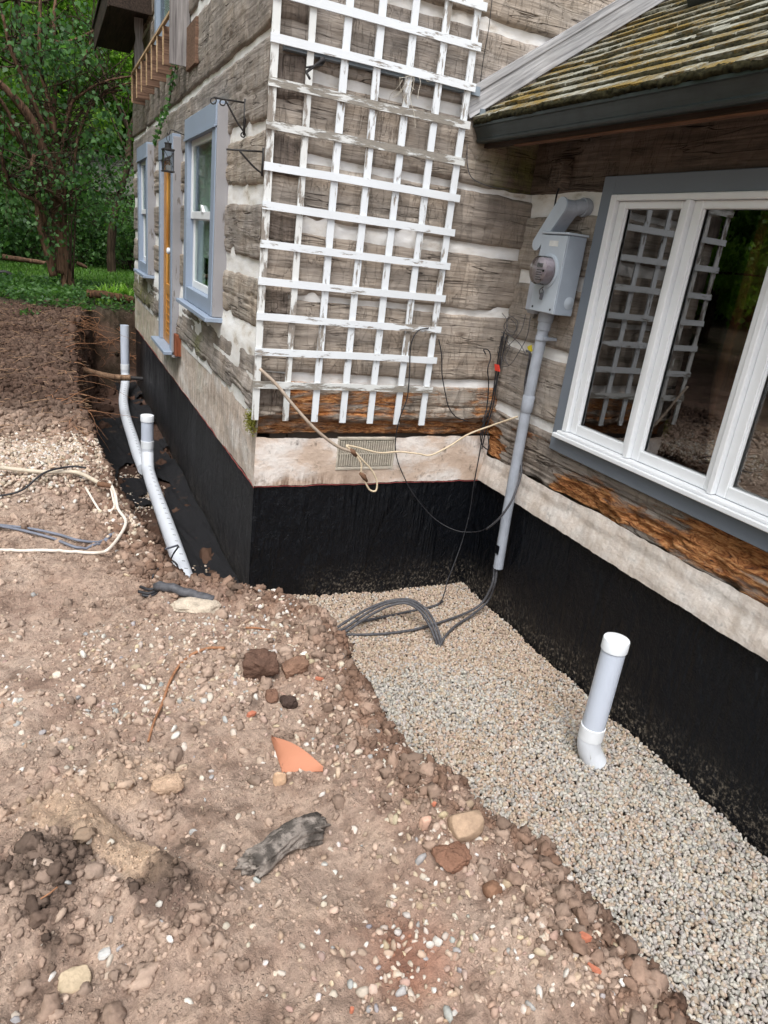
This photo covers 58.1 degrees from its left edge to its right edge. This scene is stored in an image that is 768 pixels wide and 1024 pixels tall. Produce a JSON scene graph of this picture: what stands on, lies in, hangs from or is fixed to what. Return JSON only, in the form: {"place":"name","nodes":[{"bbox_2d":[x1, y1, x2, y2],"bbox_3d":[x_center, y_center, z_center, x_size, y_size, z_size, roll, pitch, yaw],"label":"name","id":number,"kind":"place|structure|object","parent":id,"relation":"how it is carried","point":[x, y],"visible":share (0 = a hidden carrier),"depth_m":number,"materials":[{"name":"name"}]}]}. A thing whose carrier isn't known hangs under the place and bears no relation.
{"place":"outdoors","nodes":[
{"label":"outdoors","id":0,"kind":"place"},
{"bbox_2d":[0,411,206,577],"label":"spilled gravel","id":1,"kind":"structure","parent":0,"point":[16,458],"depth_m":4.23,"materials":[{"name":"gravel"}]},
{"bbox_2d":[0,465,85,496],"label":"black cable","id":2,"kind":"object","parent":1,"relation":"on","point":[31,482],"visible":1,"depth_m":3.96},
{"bbox_2d":[0,466,100,483],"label":"sheathed conduit","id":3,"kind":"object","parent":1,"relation":"on","point":[80,473],"visible":0.98,"depth_m":4.02,"materials":[{"name":"plastic"}]},
{"bbox_2d":[84,486,123,510],"bbox_3d":[-1.602,-0.057,3.955,0.296,0.175,0.195,12,21,14],"label":"white cable","id":4,"kind":"object","parent":3,"relation":"hanging from","point":[93,500],"visible":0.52,"depth_m":3.90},
{"bbox_2d":[97,481,111,487],"bbox_3d":[-1.599,-0.155,3.959,0.079,0.036,0.038,6,21,-4],"label":"rope knot","id":5,"kind":"object","parent":3,"relation":"attached to","point":[103,484],"visible":1,"depth_m":3.95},
{"bbox_2d":[0,229,767,1023],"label":"ground","id":6,"kind":"structure","parent":0,"point":[108,827],"depth_m":1.92,"materials":[{"name":"soil"}]},
{"bbox_2d":[0,270,11,275],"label":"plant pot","id":7,"kind":"object","parent":6,"relation":"on","point":[5,271],"visible":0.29,"depth_m":11.41,"materials":[{"name":"metal"}]},
{"bbox_2d":[0,0,51,67],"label":"bare tree","id":8,"kind":"object","parent":6,"relation":"on","point":[25,1],"visible":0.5,"depth_m":11.44,"materials":[{"name":"brown plant"}]},
{"bbox_2d":[13,307,40,314],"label":"weed","id":9,"kind":"object","parent":6,"relation":"on","point":[24,311],"visible":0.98,"depth_m":8.88,"materials":[{"name":"green plant"}]},
{"bbox_2d":[0,1,55,262],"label":"bare tree","id":10,"kind":"object","parent":6,"relation":"on","point":[50,238],"visible":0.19,"depth_m":13.03,"materials":[{"name":"brown plant"}]},
{"bbox_2d":[0,122,77,266],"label":"shrub","id":11,"kind":"object","parent":6,"relation":"on","point":[14,238],"visible":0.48,"depth_m":13.84,"materials":[{"name":"green plant"}]},
{"bbox_2d":[0,2,78,213],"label":"broadleaf tree","id":12,"kind":"object","parent":6,"relation":"on","point":[62,92],"visible":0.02,"depth_m":17.85,"materials":[{"name":"green plant"}]},
{"bbox_2d":[0,0,81,219],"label":"broadleaf tree","id":13,"kind":"object","parent":6,"relation":"on","point":[6,74],"visible":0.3,"depth_m":13.75,"materials":[{"name":"green plant"}]},
{"bbox_2d":[0,303,112,469],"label":"litter","id":14,"kind":"object","parent":6,"relation":"on","point":[61,373],"visible":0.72,"depth_m":5.67,"materials":[{"name":"plant"}]},
{"bbox_2d":[52,671,60,678],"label":"stone","id":15,"kind":"object","parent":6,"relation":"on","point":[57,674],"visible":1,"depth_m":2.48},
{"bbox_2d":[0,480,126,554],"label":"white cable","id":16,"kind":"object","parent":6,"relation":"on","point":[111,546],"visible":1,"depth_m":3.43,"materials":[{"name":"plastic"}]},
{"bbox_2d":[0,0,132,172],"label":"broadleaf tree","id":17,"kind":"object","parent":6,"relation":"on","point":[45,5],"visible":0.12,"depth_m":16.46,"materials":[{"name":"green plant"}]},
{"bbox_2d":[0,0,132,231],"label":"distant wood","id":18,"kind":"object","parent":6,"relation":"on","point":[62,111],"depth_m":23.28,"materials":[{"name":"green plant"}]},
{"bbox_2d":[0,0,133,287],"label":"lilac tree","id":19,"kind":"object","parent":6,"relation":"on","point":[55,185],"visible":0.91,"depth_m":10.27,"materials":[{"name":"green plant"}]},
{"bbox_2d":[0,270,134,309],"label":"ground cover","id":20,"kind":"object","parent":6,"relation":"on","point":[11,285],"visible":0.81,"depth_m":10.25,"materials":[{"name":"green plant"}]},
{"bbox_2d":[0,252,134,295],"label":"lawn grass","id":21,"kind":"structure","parent":6,"relation":"on","point":[100,273],"depth_m":13.36,"materials":[{"name":"plant"}]},
{"bbox_2d":[2,254,45,264],"bbox_3d":[-6.657,-4.681,12.835,0.756,0.131,0.104,-3,23,-25],"label":"fallen branch","id":22,"kind":"object","parent":21,"relation":"on","point":[23,259],"visible":0.84,"depth_m":12.79,"materials":[{"name":"wood"}]},
{"bbox_2d":[76,261,87,268],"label":"fallen branch","id":23,"kind":"object","parent":21,"relation":"on","point":[80,264],"visible":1,"depth_m":12.87,"materials":[{"name":"wood"}]},
{"bbox_2d":[29,288,106,310],"bbox_3d":[-4.488,-3.032,9.828,1.052,0.283,0.926,-3,23,-25],"label":"weed","id":24,"kind":"object","parent":6,"relation":"on","point":[79,302],"visible":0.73,"depth_m":9.89,"materials":[{"name":"green plant"}]},
{"bbox_2d":[57,965,91,993],"bbox_3d":[-0.680,1.032,1.519,0.069,0.029,0.054,-3,23,-25],"label":"stone","id":25,"kind":"object","parent":6,"relation":"on","point":[72,980],"visible":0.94,"depth_m":1.51,"materials":[{"name":"stone"}]},
{"bbox_2d":[19,158,133,267],"bbox_3d":[-5.949,-6.442,15.306,4.065,2.378,3.585,23,26,36],"label":"shrub","id":26,"kind":"object","parent":6,"relation":"on","point":[94,236],"visible":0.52,"depth_m":15.02,"materials":[{"name":"green plant"}]},
{"bbox_2d":[38,0,132,197],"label":"broadleaf tree","id":27,"kind":"object","parent":6,"relation":"on","point":[63,7],"visible":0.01,"depth_m":18.66,"materials":[{"name":"green plant"}]},
{"bbox_2d":[79,304,92,310],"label":"weed","id":28,"kind":"object","parent":6,"relation":"on","point":[89,307],"visible":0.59,"depth_m":9.91,"materials":[{"name":"green plant"}]},
{"bbox_2d":[0,515,178,549],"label":"grey cable","id":29,"kind":"object","parent":6,"relation":"on","point":[14,527],"visible":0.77,"depth_m":3.52,"materials":[{"name":"plastic"}]},
{"bbox_2d":[45,302,138,445],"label":"roots","id":30,"kind":"object","parent":6,"relation":"on","point":[85,366],"visible":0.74,"depth_m":7.63,"materials":[{"name":"plant"}]},
{"bbox_2d":[83,284,108,304],"bbox_3d":[-4.424,-3.384,10.619,0.570,0.376,0.439,14,21,17],"label":"daylily","id":31,"kind":"object","parent":6,"relation":"on","point":[98,299],"visible":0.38,"depth_m":10.60,"materials":[{"name":"green plant"}]},
{"bbox_2d":[65,153,134,262],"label":"shrub","id":32,"kind":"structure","parent":6,"relation":"on","point":[117,165],"depth_m":17.30,"materials":[{"name":"plant"}]},
{"bbox_2d":[66,135,135,271],"bbox_3d":[-5.880,-6.695,15.294,3.237,2.679,3.736,9,21,4],"label":"shrub","id":33,"kind":"object","parent":6,"relation":"on","point":[129,249],"visible":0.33,"depth_m":15.09,"materials":[{"name":"green plant"}]},
{"bbox_2d":[71,0,132,272],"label":"bare tree","id":34,"kind":"object","parent":6,"relation":"on","point":[111,256],"visible":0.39,"depth_m":14.22,"materials":[{"name":"brown plant"}]},
{"bbox_2d":[98,947,110,960],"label":"stone","id":35,"kind":"object","parent":6,"relation":"on","point":[104,953],"visible":1,"depth_m":1.56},
{"bbox_2d":[91,282,124,304],"bbox_3d":[-4.268,-3.395,10.685,0.538,0.378,0.561,-12,28,-41],"label":"daylily","id":36,"kind":"object","parent":6,"relation":"on","point":[107,289],"visible":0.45,"depth_m":10.66,"materials":[{"name":"green plant"}]},
{"bbox_2d":[82,296,134,313],"bbox_3d":[-3.752,-3.047,10.069,0.976,0.252,0.840,6,21,-2],"label":"weed","id":37,"kind":"object","parent":6,"relation":"on","point":[117,304],"visible":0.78,"depth_m":10.03,"materials":[{"name":"green plant"}]},
{"bbox_2d":[84,46,134,197],"bbox_3d":[-5.520,-10.578,18.512,5.646,7.627,5.448,20,24,31],"label":"broadleaf tree","id":38,"kind":"object","parent":6,"relation":"on","point":[116,56],"depth_m":17.02,"materials":[{"name":"green plant"}]},
{"bbox_2d":[86,289,134,303],"bbox_3d":[-4.051,-3.206,10.296,0.694,0.153,0.130,2,21,-13],"label":"edging log","id":39,"kind":"object","parent":6,"relation":"on","point":[95,294],"visible":0.77,"depth_m":10.24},
{"bbox_2d":[82,367,142,380],"bbox_3d":[-3.032,-1.544,7.723,0.648,0.150,0.102,-5,24,-30],"label":"root","id":40,"kind":"object","parent":6,"relation":"on","point":[109,376],"visible":0.94,"depth_m":7.71,"materials":[{"name":"brown wood"}]},
{"bbox_2d":[92,196,133,264],"bbox_3d":[-5.360,-6.787,17.020,3.365,1.530,0.090,-3,23,-25],"label":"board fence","id":41,"kind":"object","parent":6,"relation":"on","point":[123,211],"visible":0.04,"depth_m":16.39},
{"bbox_2d":[106,281,126,303],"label":"daylily","id":42,"kind":"object","parent":6,"relation":"on","point":[119,291],"visible":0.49,"depth_m":10.81,"materials":[{"name":"green plant"}]},
{"bbox_2d":[115,280,133,302],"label":"daylily","id":43,"kind":"object","parent":6,"relation":"on","point":[127,290],"visible":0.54,"depth_m":10.91,"materials":[{"name":"green plant"}]},
{"bbox_2d":[120,516,178,578],"bbox_3d":[-1.357,0.253,3.953,0.292,0.534,1.400,2,21,-12],"label":"black cable","id":44,"kind":"object","parent":6,"relation":"on","point":[152,577],"visible":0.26,"depth_m":4.45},
{"bbox_2d":[88,381,239,582],"bbox_3d":[-2.681,-0.753,7.297,0.788,0.255,6.776,-3,23,-25],"label":"filter fabric","id":45,"kind":"object","parent":6,"relation":"on","point":[191,522],"visible":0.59,"depth_m":6.32,"materials":[{"name":"fabric"}]},
{"bbox_2d":[119,383,142,474],"bbox_3d":[-2.953,-1.059,8.028,0.176,0.164,3.431,-2,22,-23],"label":"slotted pipe","id":46,"kind":"object","parent":45,"relation":"on","point":[132,437],"visible":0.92,"depth_m":7.66,"materials":[{"name":"plastic"}]},
{"bbox_2d":[120,324,129,386],"bbox_3d":[-3.559,-2.114,9.491,0.122,0.858,0.323,0,22,-19],"label":"riser pipe","id":47,"kind":"object","parent":46,"relation":"attached to","point":[124,348],"visible":0.78,"depth_m":9.50,"materials":[{"name":"white plastic"}]},
{"bbox_2d":[140,414,154,469],"bbox_3d":[-2.251,-0.642,6.581,0.125,0.534,0.299,-1,22,-20],"label":"riser pipe","id":48,"kind":"object","parent":46,"relation":"attached to","point":[147,439],"visible":0.95,"depth_m":6.59,"materials":[{"name":"white plastic"}]},
{"bbox_2d":[142,465,192,576],"bbox_3d":[-1.701,0.155,5.443,0.125,0.248,2.674,-3,23,-25],"label":"slotted pipe","id":49,"kind":"object","parent":6,"relation":"on","point":[170,534],"visible":0.67,"depth_m":5.42,"materials":[{"name":"plastic"}]},
{"bbox_2d":[151,773,183,795],"bbox_3d":[-0.640,0.810,2.039,0.094,0.061,0.064,-3,23,-25],"label":"stone","id":50,"kind":"object","parent":6,"relation":"on","point":[167,784],"visible":0.91,"depth_m":2.02,"materials":[{"name":"stone"}]},
{"bbox_2d":[153,581,213,599],"bbox_3d":[-0.904,0.362,3.117,0.281,0.077,0.044,8,21,3],"label":"duct","id":51,"kind":"object","parent":6,"relation":"on","point":[177,589],"visible":0.9,"depth_m":3.10,"materials":[{"name":"plastic"}]},
{"bbox_2d":[138,585,158,596],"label":"cable ends","id":52,"kind":"object","parent":51,"relation":"attached to","point":[152,592],"visible":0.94,"depth_m":3.10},
{"bbox_2d":[147,646,224,741],"bbox_3d":[-0.751,0.627,2.484,0.127,0.067,0.534,11,21,11],"label":"root","id":53,"kind":"object","parent":6,"relation":"on","point":[170,681],"visible":1,"depth_m":2.53,"materials":[{"name":"plant"}]},
{"bbox_2d":[169,597,221,613],"bbox_3d":[-0.839,0.421,3.078,0.225,0.059,0.118,1,21,-15],"label":"stone","id":54,"kind":"object","parent":6,"relation":"on","point":[193,605],"visible":0.95,"depth_m":3.05,"materials":[{"name":"stone"}]},
{"bbox_2d":[246,710,256,717],"bbox_3d":[-0.465,0.708,2.422,0.020,0.010,0.036,24,26,38],"label":"brick chip","id":55,"kind":"object","parent":6,"relation":"on","point":[252,713],"visible":1,"depth_m":2.42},
{"bbox_2d":[246,627,269,630],"bbox_3d":[-0.531,0.490,2.909,0.102,0.015,0.012,6,21,-3],"label":"wood splinter","id":56,"kind":"object","parent":6,"relation":"on","point":[257,628],"visible":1,"depth_m":2.90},
{"bbox_2d":[242,648,278,680],"bbox_3d":[-0.469,0.586,2.599,0.138,0.128,0.120,-3,23,-25],"label":"earth clod","id":57,"kind":"object","parent":6,"relation":"on","point":[257,663],"visible":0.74,"depth_m":2.56,"materials":[{"name":"soil"}]},
{"bbox_2d":[265,688,278,702],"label":"earth clod","id":58,"kind":"object","parent":6,"relation":"on","point":[271,696],"visible":1,"depth_m":2.49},
{"bbox_2d":[273,772,286,786],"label":"stone","id":59,"kind":"object","parent":6,"relation":"on","point":[279,778],"visible":1,"depth_m":2.11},
{"bbox_2d":[232,811,330,878],"bbox_3d":[-0.274,0.906,1.887,0.299,0.098,0.094,-12,28,-41],"label":"piece of wood","id":60,"kind":"object","parent":6,"relation":"on","point":[270,852],"visible":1,"depth_m":1.85,"materials":[{"name":"wood"}]},
{"bbox_2d":[279,695,297,708],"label":"earth clod","id":61,"kind":"object","parent":6,"relation":"on","point":[288,701],"visible":1,"depth_m":2.48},
{"bbox_2d":[281,655,308,678],"bbox_3d":[-0.337,0.585,2.623,0.100,0.078,0.077,-3,23,-25],"label":"earth clod","id":62,"kind":"object","parent":6,"relation":"on","point":[294,665],"visible":1,"depth_m":2.60,"materials":[{"name":"stone"}]},
{"bbox_2d":[271,736,322,772],"bbox_3d":[-0.309,0.789,2.217,0.237,0.059,0.087,21,25,33],"label":"tile shard","id":63,"kind":"object","parent":6,"relation":"on","point":[291,757],"visible":0.96,"depth_m":2.20,"materials":[{"name":"ceramic"}]},
{"bbox_2d":[315,676,323,680],"bbox_3d":[-0.243,0.627,2.601,0.034,0.010,0.010,9,21,6],"label":"brick chip","id":64,"kind":"object","parent":6,"relation":"on","point":[318,678],"visible":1,"depth_m":2.60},
{"bbox_2d":[0,465,659,1023],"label":"soil crumbs","id":65,"kind":"object","parent":6,"relation":"on","point":[268,893],"visible":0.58,"depth_m":2.02,"materials":[{"name":"soil"}]},
{"bbox_2d":[0,570,669,1023],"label":"loose pebbles","id":66,"kind":"object","parent":6,"relation":"on","point":[542,950],"visible":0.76,"depth_m":1.93,"materials":[{"name":"gravel"}]},
{"bbox_2d":[0,299,701,1023],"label":"soil clods","id":67,"kind":"object","parent":6,"relation":"on","point":[654,981],"visible":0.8,"depth_m":2.07,"materials":[{"name":"soil"}]},
{"bbox_2d":[40,886,57,898],"bbox_3d":[-0.784,0.891,1.617,0.038,0.022,0.010,-3,23,-25],"label":"wood splinter","id":68,"kind":"object","parent":67,"relation":"on","point":[55,888],"visible":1,"depth_m":1.62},
{"bbox_2d":[349,1006,353,1013],"bbox_3d":[-0.070,1.088,1.510,0.011,0.010,0.010,-3,23,-25],"label":"brick chip","id":69,"kind":"object","parent":6,"relation":"on","point":[351,1010],"visible":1,"depth_m":1.51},
{"bbox_2d":[419,816,431,830],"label":"stone","id":70,"kind":"object","parent":6,"relation":"on","point":[424,822],"visible":0.91,"depth_m":1.96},
{"bbox_2d":[92,0,767,856],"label":"log cabin","id":71,"kind":"object","parent":6,"relation":"on","point":[640,514],"visible":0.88,"depth_m":3.96,"materials":[{"name":"wood"}]},
{"bbox_2d":[134,142,155,278],"bbox_3d":[-2.811,-3.528,8.135,0.169,1.405,1.060,-3,23,-25],"label":"window","id":72,"kind":"structure","parent":71,"relation":"in","point":[146,168],"depth_m":7.92,"materials":[{"name":"blue paint"}]},
{"bbox_2d":[154,0,168,44],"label":"window","id":73,"kind":"structure","parent":71,"relation":"in","point":[161,7],"depth_m":6.65,"materials":[{"name":"glass"}]},
{"bbox_2d":[152,64,177,146],"bbox_3d":[-2.066,-3.769,6.441,0.107,0.573,1.400,-3,23,-25],"label":"ivy","id":74,"kind":"object","parent":71,"relation":"attached to","point":[160,120],"visible":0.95,"depth_m":6.31,"materials":[{"name":"green plant"}]},
{"bbox_2d":[151,133,182,357],"bbox_3d":[-2.072,-2.517,6.619,0.180,1.912,1.080,-3,23,-25],"label":"door","id":75,"kind":"structure","parent":71,"relation":"in","point":[168,341],"depth_m":6.53,"materials":[{"name":"blue paint"}]},
{"bbox_2d":[161,129,184,172],"bbox_3d":[-1.733,-2.981,5.720,0.201,0.322,0.102,-3,23,-25],"label":"lantern","id":76,"kind":"object","parent":71,"relation":"hanging from","point":[167,147],"visible":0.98,"depth_m":5.69,"materials":[{"name":"black metal"}]},
{"bbox_2d":[176,100,230,322],"bbox_3d":[-1.353,-2.200,5.142,0.170,1.375,1.290,-3,23,-25],"label":"window","id":77,"kind":"structure","parent":71,"relation":"in","point":[206,137],"depth_m":4.99,"materials":[{"name":"blue paint"}]},
{"bbox_2d":[210,97,245,137],"bbox_3d":[-0.904,-2.304,4.015,0.215,0.204,0.016,-3,23,-25],"label":"plant bracket","id":78,"kind":"object","parent":71,"relation":"attached to","point":[243,129],"visible":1,"depth_m":4.02,"materials":[{"name":"black metal"}]},
{"bbox_2d":[226,147,263,175],"bbox_3d":[-0.744,-1.896,3.713,0.206,0.140,0.016,-3,23,-25],"label":"plant bracket","id":79,"kind":"object","parent":71,"relation":"attached to","point":[249,162],"visible":0.97,"depth_m":3.72,"materials":[{"name":"black metal"}]},
{"bbox_2d":[243,408,257,435],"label":"moss tuft","id":80,"kind":"object","parent":71,"relation":"attached to","point":[250,423],"visible":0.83,"depth_m":4.15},
{"bbox_2d":[305,56,325,79],"bbox_3d":[-0.339,-2.225,3.475,0.057,0.134,0.202,11,21,10],"label":"bracket arm","id":81,"kind":"object","parent":71,"relation":"attached to","point":[321,61],"visible":1,"depth_m":3.45},
{"bbox_2d":[251,0,487,424],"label":"trellis","id":82,"kind":"object","parent":71,"relation":"attached to","point":[378,63],"visible":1,"depth_m":3.83,"materials":[{"name":"paint"}]},
{"bbox_2d":[259,368,350,452],"bbox_3d":[-0.442,-0.586,4.108,0.629,0.506,0.053,-2,22,-22],"label":"flexible conduit","id":83,"kind":"object","parent":82,"relation":"attached to","point":[289,400],"visible":1,"depth_m":4.07,"materials":[{"name":"plastic"}]},
{"bbox_2d":[395,327,484,532],"bbox_3d":[0.424,-0.492,4.518,0.696,1.342,0.172,7,21,0],"label":"black cable","id":84,"kind":"object","parent":82,"relation":"hanging from","point":[396,435],"visible":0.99,"depth_m":4.48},
{"bbox_2d":[389,76,429,127],"bbox_3d":[0.137,-2.253,3.761,0.298,0.300,0.201,-26,38,-56],"label":"dry straw","id":85,"kind":"object","parent":71,"relation":"on","point":[407,90],"visible":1,"depth_m":3.70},
{"bbox_2d":[438,339,467,421],"bbox_3d":[0.457,-0.854,4.542,0.332,0.538,0.015,-5,24,-29],"label":"black cable","id":86,"kind":"object","parent":71,"relation":"attached to","point":[444,386],"visible":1,"depth_m":4.52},
{"bbox_2d":[440,331,506,602],"bbox_3d":[0.587,-0.279,4.713,0.078,1.854,0.405,19,24,29],"label":"cable bundle","id":87,"kind":"object","parent":71,"relation":"attached to","point":[494,390],"visible":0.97,"depth_m":4.76,"materials":[{"name":"rubber"}]},
{"bbox_2d":[494,364,499,371],"bbox_3d":[0.755,-0.961,4.607,0.008,0.044,0.071,-3,23,-25],"label":"cable tag","id":88,"kind":"object","parent":87,"relation":"attached to","point":[497,367],"visible":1,"depth_m":4.60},
{"bbox_2d":[480,1,491,81],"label":"ground wire","id":89,"kind":"object","parent":71,"relation":"attached to","point":[486,40],"visible":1,"depth_m":3.83,"materials":[{"name":"black metal"}]},
{"bbox_2d":[482,349,490,422],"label":"black cable","id":90,"kind":"object","parent":71,"relation":"attached to","point":[488,382],"visible":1,"depth_m":4.67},
{"bbox_2d":[467,145,508,189],"bbox_3d":[0.619,-2.045,4.107,0.336,0.201,0.005,-3,23,-25],"label":"eave wire","id":91,"kind":"object","parent":71,"relation":"attached to","point":[479,182],"visible":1,"depth_m":4.11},
{"bbox_2d":[493,197,592,569],"bbox_3d":[0.863,-0.702,4.289,0.282,2.319,0.419,-3,23,-25],"label":"electric meter","id":92,"kind":"object","parent":71,"relation":"attached to","point":[555,269],"visible":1,"depth_m":3.94,"materials":[{"name":"grey metal"}]},
{"bbox_2d":[346,416,517,455],"bbox_3d":[0.285,-0.510,4.462,1.082,0.366,0.235,3,21,-11],"label":"cream cable","id":93,"kind":"object","parent":92,"relation":"attached to","point":[459,439],"visible":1,"depth_m":4.54,"materials":[{"name":"plastic"}]},
{"bbox_2d":[350,448,356,456],"bbox_3d":[-0.193,-0.371,4.322,0.062,0.059,0.033,-3,23,-25],"label":"rope knot","id":94,"kind":"object","parent":93,"relation":"attached to","point":[353,452],"visible":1,"depth_m":4.31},
{"bbox_2d":[356,452,377,491],"bbox_3d":[-0.119,-0.254,4.414,0.199,0.276,0.012,-3,23,-25],"label":"cable loop","id":95,"kind":"object","parent":94,"relation":"hanging from","point":[369,467],"visible":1,"depth_m":4.42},
{"bbox_2d":[359,472,367,481],"bbox_3d":[-0.130,-0.222,4.418,0.067,0.073,0.033,-3,23,-25],"label":"rope knot","id":96,"kind":"object","parent":95,"relation":"attached to","point":[363,476],"visible":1,"depth_m":4.40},
{"bbox_2d":[485,350,530,529],"bbox_3d":[0.845,-0.413,4.402,0.137,1.210,0.222,-3,23,-25],"label":"black cable","id":97,"kind":"object","parent":92,"relation":"attached to","point":[520,476],"visible":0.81,"depth_m":4.40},
{"bbox_2d":[497,313,530,366],"bbox_3d":[0.827,-1.096,4.455,0.034,0.368,0.477,0,22,-18],"label":"wire tangle","id":98,"kind":"object","parent":92,"relation":"hanging from","point":[506,322],"visible":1,"depth_m":4.45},
{"bbox_2d":[549,167,767,551],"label":"window","id":99,"kind":"structure","parent":71,"relation":"in","point":[665,381],"depth_m":3.33,"materials":[{"name":"grey paint"}]},
{"bbox_2d":[431,841,471,873],"bbox_3d":[0.183,0.938,1.882,0.106,0.051,0.082,-3,23,-25],"label":"rock","id":100,"kind":"object","parent":6,"relation":"on","point":[454,857],"visible":1,"depth_m":1.86,"materials":[{"name":"stone"}]},
{"bbox_2d":[447,809,483,842],"bbox_3d":[0.230,0.880,1.954,0.099,0.085,0.080,-3,23,-25],"label":"stone","id":101,"kind":"object","parent":6,"relation":"on","point":[465,826],"visible":0.98,"depth_m":1.93,"materials":[{"name":"stone"}]},
{"bbox_2d":[482,880,502,898],"bbox_3d":[0.285,0.985,1.806,0.056,0.040,0.046,-3,23,-25],"label":"stone","id":102,"kind":"object","parent":6,"relation":"on","point":[490,888],"visible":0.91,"depth_m":1.79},
{"bbox_2d":[579,931,591,942],"bbox_3d":[0.481,1.018,1.655,0.025,0.014,0.022,-3,23,-25],"label":"brick chip","id":103,"kind":"object","parent":6,"relation":"on","point":[586,937],"visible":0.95,"depth_m":1.65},
{"bbox_2d":[587,962,601,973],"bbox_3d":[0.488,1.065,1.613,0.038,0.010,0.010,19,23,28],"label":"brick chip","id":104,"kind":"object","parent":6,"relation":"on","point":[595,969],"visible":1,"depth_m":1.61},
{"bbox_2d":[618,974,626,986],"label":"stone","id":105,"kind":"object","parent":6,"relation":"on","point":[620,981],"visible":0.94,"depth_m":1.61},
{"bbox_2d":[294,582,767,1023],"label":"trench gravel","id":106,"kind":"structure","parent":0,"point":[616,786],"depth_m":3.31,"materials":[{"name":"gravel"}]},
{"bbox_2d":[337,598,443,645],"bbox_3d":[0.153,0.714,4.451,0.970,0.214,0.446,-8,25,-35],"label":"ground cable","id":107,"kind":"object","parent":106,"relation":"on","point":[421,609],"visible":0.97,"depth_m":4.46,"materials":[{"name":"plastic"}]},
{"bbox_2d":[346,564,497,646],"bbox_3d":[0.277,0.615,4.425,1.191,0.412,0.330,-3,23,-25],"label":"ground cable","id":108,"kind":"object","parent":106,"relation":"on","point":[494,580],"visible":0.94,"depth_m":4.66,"materials":[{"name":"rubber"}]},
{"bbox_2d":[577,632,629,769],"bbox_3d":[1.083,0.953,3.409,0.169,0.756,0.125,8,21,1],"label":"riser pipe","id":109,"kind":"object","parent":106,"relation":"on","point":[609,666],"visible":0.98,"depth_m":3.35,"materials":[{"name":"white plastic"}]}
]}

